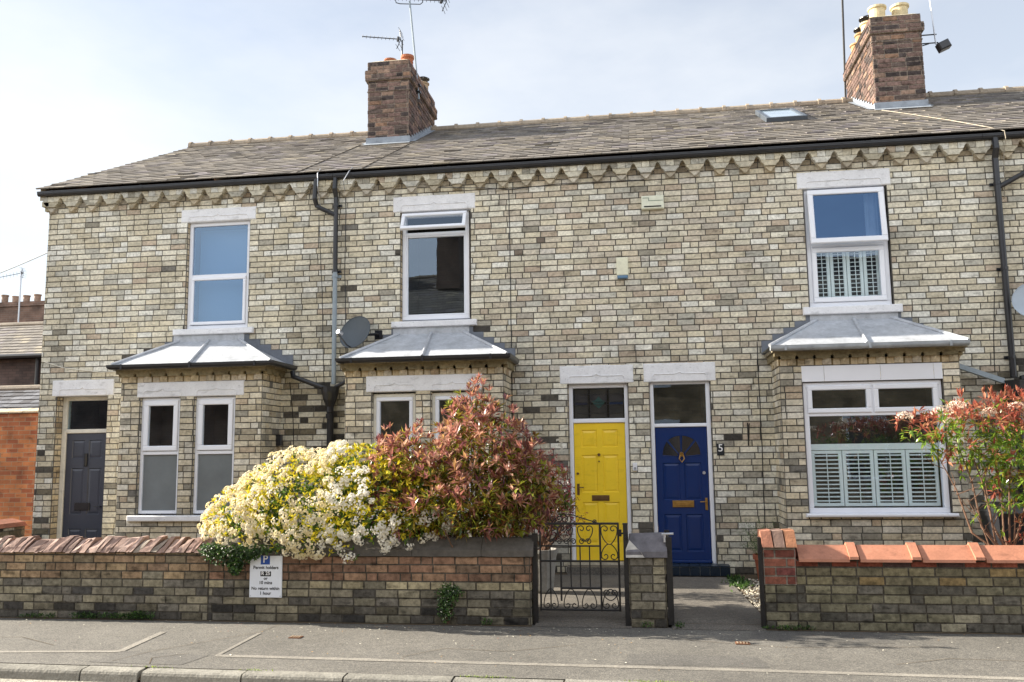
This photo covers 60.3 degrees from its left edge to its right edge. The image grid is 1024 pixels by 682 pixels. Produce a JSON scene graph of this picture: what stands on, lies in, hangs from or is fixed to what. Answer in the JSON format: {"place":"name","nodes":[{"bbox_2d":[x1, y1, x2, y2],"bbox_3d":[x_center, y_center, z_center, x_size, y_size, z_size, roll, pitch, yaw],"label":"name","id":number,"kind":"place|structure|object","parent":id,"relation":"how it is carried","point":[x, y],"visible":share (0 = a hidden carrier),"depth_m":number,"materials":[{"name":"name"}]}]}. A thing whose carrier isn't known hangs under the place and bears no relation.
{"place":"outdoors","nodes":[
{"label":"outdoors","id":0,"kind":"place"},
{"bbox_2d":[0,679,88,681],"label":"road","id":1,"kind":"structure","parent":0,"point":[14,680],"depth_m":7.58,"materials":[{"name":"grey asphalt"}]},
{"bbox_2d":[0,529,716,680],"bbox_3d":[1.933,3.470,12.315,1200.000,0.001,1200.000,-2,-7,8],"label":"ground","id":2,"kind":"structure","parent":0,"point":[247,670],"depth_m":8.03,"materials":[{"name":"grey asphalt"}]},
{"bbox_2d":[0,408,38,536],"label":"garden wall","id":3,"kind":"structure","parent":2,"relation":"on","point":[18,435],"depth_m":17.27,"materials":[{"name":"orange brick"}]},
{"bbox_2d":[0,385,39,408],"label":"outbuilding","id":4,"kind":"structure","parent":2,"relation":"on","point":[18,396],"depth_m":22.65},
{"bbox_2d":[0,321,42,385],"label":"neighbouring house","id":5,"kind":"structure","parent":2,"relation":"on","point":[20,351],"depth_m":27.60,"materials":[{"name":"brick"}]},
{"bbox_2d":[0,294,44,322],"bbox_3d":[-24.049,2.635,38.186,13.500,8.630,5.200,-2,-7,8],"label":"chimney","id":6,"kind":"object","parent":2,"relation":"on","point":[31,311],"depth_m":36.26,"materials":[{"name":"brown brick"}]},
{"bbox_2d":[0,267,26,321],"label":"television aerial","id":7,"kind":"object","parent":6,"relation":"attached to","point":[21,273],"visible":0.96,"depth_m":35.14,"materials":[{"name":"metal"}]},
{"bbox_2d":[0,663,639,681],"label":"kerb","id":8,"kind":"structure","parent":2,"relation":"on","point":[70,672],"depth_m":7.42,"materials":[{"name":"concrete"}]},
{"bbox_2d":[131,665,677,681],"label":"weeds","id":9,"kind":"object","parent":8,"relation":"on","point":[460,675],"visible":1,"depth_m":7.12,"materials":[{"name":"green plant"}]},
{"bbox_2d":[0,618,1023,681],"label":"pavement","id":10,"kind":"structure","parent":0,"point":[607,647],"depth_m":8.06,"materials":[{"name":"grey asphalt"}]},
{"bbox_2d":[0,535,212,619],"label":"garden wall","id":11,"kind":"structure","parent":10,"relation":"on","point":[164,577],"depth_m":9.89,"materials":[{"name":"brick"}]},
{"bbox_2d":[288,635,303,638],"bbox_3d":[-2.136,2.932,8.720,0.120,0.026,0.096,-2,-7,8],"label":"utility cover","id":12,"kind":"object","parent":10,"relation":"on","point":[294,637],"visible":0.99,"depth_m":8.69,"materials":[{"name":"brown metal"}]},
{"bbox_2d":[208,536,533,624],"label":"garden wall","id":13,"kind":"structure","parent":10,"relation":"on","point":[492,579],"depth_m":9.40,"materials":[{"name":"brick"}]},
{"bbox_2d":[197,541,289,575],"bbox_3d":[-2.910,2.365,9.566,1.086,0.377,0.188,-2,-7,8],"label":"ivy","id":14,"kind":"object","parent":13,"relation":"attached to","point":[240,553],"visible":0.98,"depth_m":9.59,"materials":[{"name":"green plant"}]},
{"bbox_2d":[249,555,282,597],"bbox_3d":[-2.676,2.548,9.594,0.370,0.470,0.018,-2,-7,8],"label":"parking sign","id":15,"kind":"object","parent":13,"relation":"attached to","point":[265,576],"visible":1,"depth_m":9.59,"materials":[{"name":"white metal"}]},
{"bbox_2d":[89,631,894,667],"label":"pavement patches","id":16,"kind":"object","parent":10,"relation":"on","point":[647,659],"visible":1,"depth_m":7.89,"materials":[{"name":"grey asphalt"}]},
{"bbox_2d":[0,632,1023,679],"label":"pavement repair strips","id":17,"kind":"object","parent":10,"relation":"on","point":[220,654],"visible":1,"depth_m":7.49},
{"bbox_2d":[0,617,1023,634],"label":"dirt along wall","id":18,"kind":"structure","parent":10,"relation":"on","point":[497,625],"depth_m":9.26,"materials":[{"name":"soil"}]},
{"bbox_2d":[17,610,815,630],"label":"weeds","id":19,"kind":"object","parent":18,"relation":"on","point":[133,615],"visible":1,"depth_m":9.73,"materials":[{"name":"green plant"}]},
{"bbox_2d":[434,581,464,623],"bbox_3d":[-0.661,2.742,9.230,0.342,0.434,0.108,-2,-7,8],"label":"weed tuft","id":20,"kind":"object","parent":18,"relation":"on","point":[448,591],"visible":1,"depth_m":9.24,"materials":[{"name":"green plant"}]},
{"bbox_2d":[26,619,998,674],"bbox_3d":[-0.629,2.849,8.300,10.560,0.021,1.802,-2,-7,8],"label":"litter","id":21,"kind":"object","parent":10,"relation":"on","point":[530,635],"visible":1,"depth_m":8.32,"materials":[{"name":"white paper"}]},
{"bbox_2d":[24,625,1012,663],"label":"pavement cracks","id":22,"kind":"object","parent":10,"relation":"on","point":[473,649],"visible":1,"depth_m":8.07,"materials":[{"name":"soil"}]},
{"bbox_2d":[532,533,538,624],"bbox_3d":[0.244,2.502,9.246,0.058,0.950,0.074,-2,-7,8],"label":"gate post","id":23,"kind":"object","parent":10,"relation":"on","point":[535,586],"visible":0.96,"depth_m":9.23,"materials":[{"name":"black metal"}]},
{"bbox_2d":[539,513,622,611],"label":"garden gate","id":24,"kind":"structure","parent":23,"relation":"attached to","point":[619,532],"depth_m":9.21,"materials":[{"name":"black metal"}]},
{"bbox_2d":[626,532,667,627],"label":"gate pier","id":25,"kind":"structure","parent":10,"relation":"on","point":[646,554],"depth_m":9.00,"materials":[{"name":"brick"}]},
{"bbox_2d":[622,523,629,625],"bbox_3d":[1.177,2.411,9.064,0.055,1.060,0.074,-2,-7,8],"label":"gate post","id":26,"kind":"object","parent":25,"relation":"attached to","point":[626,576],"visible":0.95,"depth_m":9.05,"materials":[{"name":"black metal"}]},
{"bbox_2d":[735,641,749,644],"bbox_3d":[2.140,2.809,8.188,0.130,0.026,0.104,-2,-7,8],"label":"utility cover","id":27,"kind":"object","parent":10,"relation":"on","point":[741,643],"visible":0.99,"depth_m":8.16,"materials":[{"name":"brown metal"}]},
{"bbox_2d":[757,537,765,628],"bbox_3d":[2.505,2.438,8.854,0.048,0.920,0.084,-2,-7,8],"label":"gate post","id":28,"kind":"object","parent":10,"relation":"on","point":[761,584],"visible":0.94,"depth_m":8.84,"materials":[{"name":"black metal"}]},
{"bbox_2d":[757,529,1023,632],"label":"garden wall","id":29,"kind":"structure","parent":10,"relation":"on","point":[972,587],"depth_m":8.65,"materials":[{"name":"brick"}]},
{"bbox_2d":[0,0,1023,301],"label":"sky","id":30,"kind":"structure","parent":0,"point":[87,86],"materials":[{"name":"white"}]},
{"bbox_2d":[535,565,631,627],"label":"path","id":31,"kind":"structure","parent":0,"point":[601,619],"depth_m":10.21,"materials":[{"name":"grey concrete"}]},
{"bbox_2d":[538,547,557,592],"bbox_3d":[0.381,2.817,10.850,0.378,0.510,0.388,-2,-7,8],"label":"plant pot","id":32,"kind":"object","parent":31,"relation":"on","point":[545,554],"visible":0.57,"depth_m":10.71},
{"bbox_2d":[529,448,587,549],"bbox_3d":[0.488,1.969,10.905,0.927,1.303,0.749,-2,-7,8],"label":"potted maple","id":33,"kind":"object","parent":32,"relation":"in","point":[544,541],"visible":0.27,"depth_m":10.87,"materials":[{"name":"red plant"}]},
{"bbox_2d":[555,573,760,624],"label":"garden ground","id":34,"kind":"structure","parent":0,"point":[755,577],"depth_m":11.01,"materials":[{"name":"tarmac"}]},
{"bbox_2d":[0,518,27,537],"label":"side wall","id":35,"kind":"structure","parent":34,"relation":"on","point":[12,527],"depth_m":13.59,"materials":[{"name":"brick"}]},
{"bbox_2d":[32,131,400,539],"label":"terraced house","id":36,"kind":"structure","parent":34,"relation":"on","point":[187,325],"depth_m":13.89,"materials":[{"name":"brick"}]},
{"bbox_2d":[0,252,46,272],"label":"overhead cable","id":37,"kind":"object","parent":36,"relation":"attached to","point":[24,262],"visible":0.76,"depth_m":15.57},
{"bbox_2d":[62,433,105,537],"bbox_3d":[-6.763,2.427,13.938,0.695,1.928,0.099,-2,-7,8],"label":"door","id":38,"kind":"structure","parent":36,"relation":"in","point":[85,452],"depth_m":13.97,"materials":[{"name":"grey paint"}]},
{"bbox_2d":[138,398,194,513],"bbox_3d":[-5.145,1.718,13.251,0.630,1.690,0.570,-2,-7,8],"label":"window","id":39,"kind":"structure","parent":36,"relation":"in","point":[158,478],"depth_m":13.01,"materials":[{"name":"white plastic"}]},
{"bbox_2d":[173,221,253,335],"bbox_3d":[-4.599,-0.948,14.291,1.320,1.810,0.970,-2,-7,8],"label":"window","id":40,"kind":"structure","parent":36,"relation":"in","point":[218,285],"depth_m":14.15,"materials":[{"name":"white plastic"}]},
{"bbox_2d":[193,396,235,513],"bbox_3d":[-4.294,1.691,13.125,0.630,1.690,0.570,-2,-7,8],"label":"window","id":41,"kind":"structure","parent":36,"relation":"in","point":[215,416],"depth_m":12.89,"materials":[{"name":"white plastic"}]},
{"bbox_2d":[197,440,459,563],"bbox_3d":[-2.087,2.077,9.987,3.039,1.925,1.499,-2,-7,8],"label":"flowering bush","id":42,"kind":"object","parent":34,"relation":"on","point":[350,498],"visible":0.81,"depth_m":9.61,"materials":[{"name":"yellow plant"}]},
{"bbox_2d":[358,372,577,547],"bbox_3d":[-0.519,1.666,9.788,2.517,2.662,1.820,-2,-7,8],"label":"red leaved shrub","id":43,"kind":"object","parent":34,"relation":"on","point":[507,505],"visible":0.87,"depth_m":9.56,"materials":[{"name":"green plant"}]},
{"bbox_2d":[290,54,649,572],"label":"terraced house","id":44,"kind":"structure","parent":34,"relation":"on","point":[510,242],"depth_m":13.14,"materials":[{"name":"brick"}]},
{"bbox_2d":[336,316,381,347],"bbox_3d":[-2.262,-0.141,13.103,0.654,0.500,0.503,0,-7,-6],"label":"satellite dish","id":45,"kind":"object","parent":44,"relation":"attached to","point":[353,332],"visible":1,"depth_m":13.21,"materials":[{"name":"grey metal"}]},
{"bbox_2d":[362,27,403,54],"bbox_3d":[-2.811,-5.964,19.124,0.918,1.598,0.320,-2,-7,8],"label":"television aerial","id":46,"kind":"object","parent":44,"relation":"on","point":[398,38],"visible":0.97,"depth_m":19.14,"materials":[{"name":"grey metal"}]},
{"bbox_2d":[373,393,414,512],"bbox_3d":[-1.623,1.615,12.739,0.630,1.675,0.550,-2,-7,8],"label":"window","id":47,"kind":"structure","parent":44,"relation":"in","point":[397,409],"depth_m":12.97,"materials":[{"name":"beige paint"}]},
{"bbox_2d":[395,0,449,99],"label":"television aerial","id":48,"kind":"object","parent":44,"relation":"attached to","point":[418,91],"visible":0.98,"depth_m":17.63,"materials":[{"name":"black metal"}]},
{"bbox_2d":[391,210,476,327],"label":"window","id":49,"kind":"structure","parent":44,"relation":"in","point":[436,254],"depth_m":14.12,"materials":[{"name":"white plastic"}]},
{"bbox_2d":[432,392,475,511],"bbox_3d":[-0.773,1.589,12.613,0.630,1.675,0.550,-2,-7,8],"label":"window","id":50,"kind":"structure","parent":44,"relation":"in","point":[438,399],"depth_m":12.47,"materials":[{"name":"beige paint"}]},
{"bbox_2d":[574,422,626,559],"bbox_3d":[1.273,2.153,12.667,0.735,1.948,0.104,-2,-7,8],"label":"door","id":51,"kind":"structure","parent":44,"relation":"in","point":[599,448],"depth_m":12.70,"materials":[{"name":"yellow paint"}]},
{"bbox_2d":[720,574,754,591],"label":"weeds","id":52,"kind":"object","parent":34,"relation":"on","point":[737,580],"visible":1,"depth_m":11.28,"materials":[{"name":"green plant"}]},
{"bbox_2d":[736,579,759,609],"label":"gravel","id":53,"kind":"structure","parent":34,"relation":"on","point":[753,598],"depth_m":10.53,"materials":[{"name":"beige gravel"}]},
{"bbox_2d":[753,553,758,580],"bbox_3d":[3.338,2.964,11.533,0.360,0.340,0.356,-2,-7,8],"label":"plant pot","id":54,"kind":"object","parent":34,"relation":"on","point":[755,556],"visible":0.2,"depth_m":11.51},
{"bbox_2d":[736,517,780,553],"bbox_3d":[3.255,2.565,11.659,0.609,0.527,0.494,-2,-7,8],"label":"potted plant","id":55,"kind":"object","parent":54,"relation":"on","point":[755,541],"visible":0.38,"depth_m":11.65,"materials":[{"name":"green plant"}]},
{"bbox_2d":[628,2,1013,575],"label":"terraced house","id":56,"kind":"structure","parent":34,"relation":"on","point":[794,354],"depth_m":12.46,"materials":[{"name":"brick"}]},
{"bbox_2d":[655,427,711,559],"bbox_3d":[2.418,2.154,12.472,0.725,1.868,0.104,-2,-7,8],"label":"door","id":57,"kind":"structure","parent":56,"relation":"in","point":[683,503],"depth_m":12.49,"materials":[{"name":"blue paint"}]},
{"bbox_2d":[841,0,846,97],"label":"television aerial","id":58,"kind":"object","parent":56,"relation":"on","point":[843,37],"visible":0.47,"depth_m":18.02,"materials":[{"name":"black metal"}]},
{"bbox_2d":[802,186,902,315],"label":"window","id":59,"kind":"structure","parent":56,"relation":"in","point":[846,232],"depth_m":12.52,"materials":[{"name":"white plastic"}]},
{"bbox_2d":[802,380,959,516],"bbox_3d":[4.777,1.429,11.738,1.860,1.750,0.730,-2,-7,8],"label":"window","id":60,"kind":"structure","parent":56,"relation":"in","point":[858,465],"depth_m":11.68,"materials":[{"name":"white plastic"}]},
{"bbox_2d":[922,0,951,52],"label":"television aerial","id":61,"kind":"object","parent":56,"relation":"attached to","point":[943,45],"visible":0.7,"depth_m":15.95,"materials":[{"name":"metal"}]},
{"bbox_2d":[886,86,1023,502],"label":"terraced house","id":62,"kind":"structure","parent":34,"relation":"on","point":[996,109],"depth_m":12.21,"materials":[{"name":"brick"}]},
{"bbox_2d":[1012,284,1023,315],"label":"satellite dish","id":63,"kind":"object","parent":62,"relation":"attached to","point":[1018,299],"visible":1,"depth_m":11.88,"materials":[{"name":"grey metal"}]},
{"bbox_2d":[889,384,1023,544],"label":"flowering shrub","id":64,"kind":"object","parent":34,"relation":"on","point":[1009,418],"visible":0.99,"depth_m":9.12,"materials":[{"name":"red plant"}]},
{"bbox_2d":[979,504,1023,544],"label":"wheelie bin","id":65,"kind":"object","parent":34,"relation":"on","point":[985,516],"visible":0.24,"depth_m":10.57,"materials":[{"name":"black plastic"}]},
{"bbox_2d":[667,577,765,630],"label":"path","id":66,"kind":"structure","parent":0,"point":[711,603],"depth_m":9.73,"materials":[{"name":"grey concrete"}]},
{"bbox_2d":[661,530,674,624],"bbox_3d":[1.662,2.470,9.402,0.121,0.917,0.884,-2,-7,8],"label":"gate post","id":67,"kind":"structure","parent":66,"relation":"on","point":[667,538],"depth_m":8.98,"materials":[{"name":"black metal"}]}
]}

